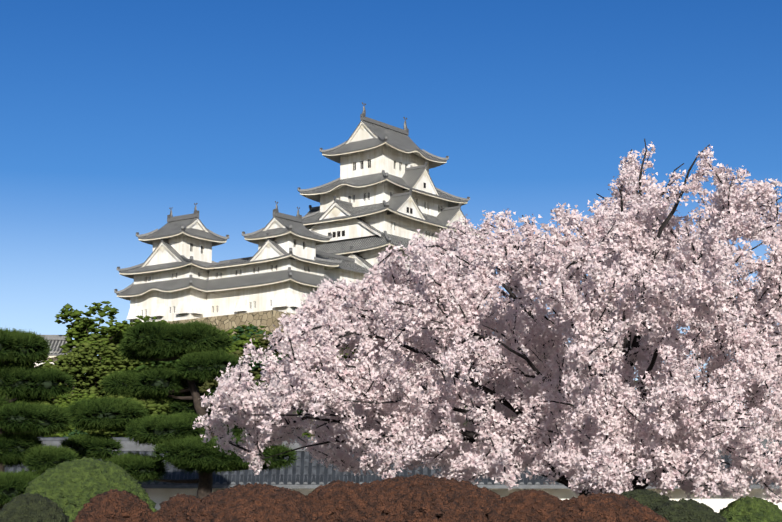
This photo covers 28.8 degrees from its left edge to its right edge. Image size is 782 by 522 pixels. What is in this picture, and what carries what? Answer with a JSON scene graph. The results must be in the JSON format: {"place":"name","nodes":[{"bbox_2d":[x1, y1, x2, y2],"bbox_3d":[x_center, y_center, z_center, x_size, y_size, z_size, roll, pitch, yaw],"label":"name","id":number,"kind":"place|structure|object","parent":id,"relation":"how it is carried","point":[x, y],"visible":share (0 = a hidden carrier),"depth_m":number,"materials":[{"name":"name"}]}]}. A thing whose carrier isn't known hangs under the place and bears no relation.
{"place":"outdoors","nodes":[
{"label":"outdoors","id":0,"kind":"place"},
{"bbox_2d":[149,493,199,521],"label":"brown shrub leaves","id":1,"kind":"object","parent":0,"point":[171,507],"visible":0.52,"depth_m":20.21,"materials":[{"name":"brown plant"}]},
{"bbox_2d":[0,301,502,436],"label":"hill trees","id":2,"kind":"object","parent":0,"point":[79,327],"visible":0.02,"depth_m":199.44,"materials":[{"name":"green plant"}]},
{"bbox_2d":[13,342,547,425],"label":"hill trees","id":3,"kind":"object","parent":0,"point":[143,366],"visible":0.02,"depth_m":164.74,"materials":[{"name":"green plant"}]},
{"bbox_2d":[305,479,370,521],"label":"brown shrub leaves","id":4,"kind":"object","parent":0,"point":[338,500],"visible":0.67,"depth_m":19.84,"materials":[{"name":"brown plant"}]},
{"bbox_2d":[14,317,711,436],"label":"hill trees","id":5,"kind":"object","parent":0,"point":[83,359],"visible":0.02,"depth_m":165.50,"materials":[{"name":"green plant"}]},
{"bbox_2d":[0,0,781,413],"label":"sky","id":6,"kind":"structure","parent":0,"point":[115,115],"materials":[{"name":"blue"}]},
{"bbox_2d":[63,326,733,436],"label":"hill trees","id":7,"kind":"object","parent":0,"point":[242,330],"depth_m":167.00,"materials":[{"name":"green plant"}]},
{"bbox_2d":[109,331,759,435],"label":"hill trees","id":8,"kind":"object","parent":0,"point":[208,383],"visible":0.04,"depth_m":170.79,"materials":[{"name":"green plant"}]},
{"bbox_2d":[495,489,562,521],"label":"brown shrub leaves","id":9,"kind":"object","parent":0,"point":[531,505],"visible":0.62,"depth_m":19.85,"materials":[{"name":"brown plant"}]},
{"bbox_2d":[619,488,669,509],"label":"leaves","id":10,"kind":"object","parent":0,"point":[651,499],"visible":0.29,"depth_m":20.78,"materials":[{"name":"green plant"}]},
{"bbox_3d":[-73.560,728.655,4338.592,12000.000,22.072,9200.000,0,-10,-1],"label":"ground","id":11,"kind":"structure","parent":0,"visible":0},
{"bbox_2d":[0,360,44,509],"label":"pine tree trunk","id":12,"kind":"object","parent":11,"relation":"on","point":[2,467],"visible":0.12,"depth_m":35.72,"materials":[{"name":"brown plant"}]},
{"bbox_2d":[0,327,79,506],"bbox_3d":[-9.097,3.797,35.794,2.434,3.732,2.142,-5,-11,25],"label":"pine","id":13,"kind":"object","parent":11,"relation":"on","point":[9,491],"visible":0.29,"depth_m":35.49,"materials":[{"name":"green plant"}]},
{"bbox_2d":[34,335,74,366],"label":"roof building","id":14,"kind":"structure","parent":11,"relation":"on","point":[56,342],"depth_m":203.41,"materials":[{"name":"paint"}]},
{"bbox_2d":[93,354,257,498],"bbox_3d":[-5.553,5.387,39.719,4.871,6.574,1.408,0,-10,-1],"label":"trunk","id":15,"kind":"object","parent":11,"relation":"on","point":[204,480],"visible":0.23,"depth_m":39.82,"materials":[{"name":"brown plant"}]},
{"bbox_2d":[59,318,296,482],"bbox_3d":[-5.633,3.767,39.878,5.717,3.658,2.551,0,-10,-1],"label":"pine","id":16,"kind":"object","parent":15,"relation":"on","point":[166,383],"visible":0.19,"depth_m":39.48,"materials":[{"name":"green plant"}]},
{"bbox_2d":[114,201,374,334],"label":"keeps","id":17,"kind":"structure","parent":11,"relation":"on","point":[179,275],"depth_m":225.90,"materials":[{"name":"paint"}]},
{"bbox_2d":[297,102,488,303],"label":"keep","id":18,"kind":"structure","parent":11,"relation":"on","point":[381,193],"depth_m":248.44,"materials":[{"name":"paint"}]},
{"bbox_2d":[5,437,781,512],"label":"garden wall","id":19,"kind":"structure","parent":11,"relation":"on","point":[303,475],"depth_m":48.76,"materials":[{"name":"paint"}]},
{"bbox_2d":[201,139,781,498],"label":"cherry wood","id":20,"kind":"object","parent":11,"relation":"on","point":[507,404],"visible":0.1,"depth_m":25.24,"materials":[{"name":"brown plant"}]},
{"bbox_2d":[192,141,781,503],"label":"cherry blossoms","id":21,"kind":"object","parent":20,"relation":"attached to","point":[742,375],"visible":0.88,"depth_m":24.12,"materials":[{"name":"pink plant"}]},
{"bbox_2d":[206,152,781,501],"bbox_3d":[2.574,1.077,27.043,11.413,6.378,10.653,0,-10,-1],"label":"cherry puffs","id":22,"kind":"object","parent":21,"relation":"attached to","point":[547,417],"visible":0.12,"depth_m":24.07,"materials":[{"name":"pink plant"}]},
{"bbox_3d":[-3.718,4.204,20.692,1.582,1.923,1.224,0,-10,-1],"label":"brown shrub","id":23,"kind":"object","parent":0,"visible":0},
{"bbox_2d":[72,489,153,521],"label":"brown shrub leaves","id":24,"kind":"object","parent":23,"relation":"on","point":[115,505],"visible":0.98,"depth_m":20.61,"materials":[{"name":"brown plant"}]},
{"bbox_3d":[-1.820,4.002,19.660,2.972,1.975,2.356,0,-10,-1],"label":"brown shrub","id":25,"kind":"object","parent":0,"visible":0},
{"bbox_2d":[168,482,324,521],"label":"brown shrub leaves","id":26,"kind":"object","parent":25,"relation":"attached to","point":[255,502],"visible":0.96,"depth_m":19.38,"materials":[{"name":"brown plant"}]},
{"bbox_3d":[0.240,4.058,20.350,4.270,2.095,3.268,0,-10,-1],"label":"brown shrub","id":27,"kind":"object","parent":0,"visible":0},
{"bbox_2d":[353,474,510,521],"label":"brown shrub leaves","id":28,"kind":"object","parent":27,"relation":"attached to","point":[419,498],"visible":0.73,"depth_m":19.68,"materials":[{"name":"brown plant"}]},
{"bbox_3d":[2.751,4.095,19.893,2.766,1.870,2.128,0,-10,-1],"label":"brown shrub","id":29,"kind":"object","parent":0,"visible":0},
{"bbox_2d":[547,492,668,521],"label":"brown shrub","id":30,"kind":"object","parent":29,"relation":"attached to","point":[607,507],"visible":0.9,"depth_m":19.54,"materials":[{"name":"brown plant"}]},
{"bbox_3d":[3.900,4.217,20.396,1.905,1.797,1.488,0,-10,-1],"label":"brown shrub","id":31,"kind":"object","parent":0,"visible":0},
{"bbox_2d":[652,498,727,521],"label":"shrub","id":32,"kind":"object","parent":31,"relation":"attached to","point":[684,510],"visible":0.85,"depth_m":20.21,"materials":[{"name":"green plant"}]},
{"bbox_3d":[-6.138,5.519,30.754,3.154,2.702,2.594,0,-10,-1],"label":"green shrub","id":33,"kind":"object","parent":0,"visible":0},
{"bbox_2d":[24,457,156,521],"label":"green shrub leaves","id":34,"kind":"object","parent":33,"relation":"on","point":[77,484],"visible":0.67,"depth_m":30.18,"materials":[{"name":"green plant"}]},
{"bbox_3d":[5.625,4.779,23.940,1.713,1.877,1.394,0,-10,-1],"label":"green shrub","id":35,"kind":"object","parent":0,"visible":0},
{"bbox_2d":[719,496,781,521],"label":"green shrub leaves","id":36,"kind":"object","parent":35,"relation":"on","point":[748,509],"visible":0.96,"depth_m":23.75,"materials":[{"name":"green plant"}]},
{"bbox_3d":[-5.132,4.390,21.708,1.536,1.896,1.218,0,-10,-1],"label":"olive shrub","id":37,"kind":"object","parent":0,"visible":0},
{"bbox_2d":[0,492,68,521],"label":"olive shrub leaves","id":38,"kind":"object","parent":37,"relation":"on","point":[29,507],"visible":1,"depth_m":21.58,"materials":[{"name":"green plant"}]}
]}

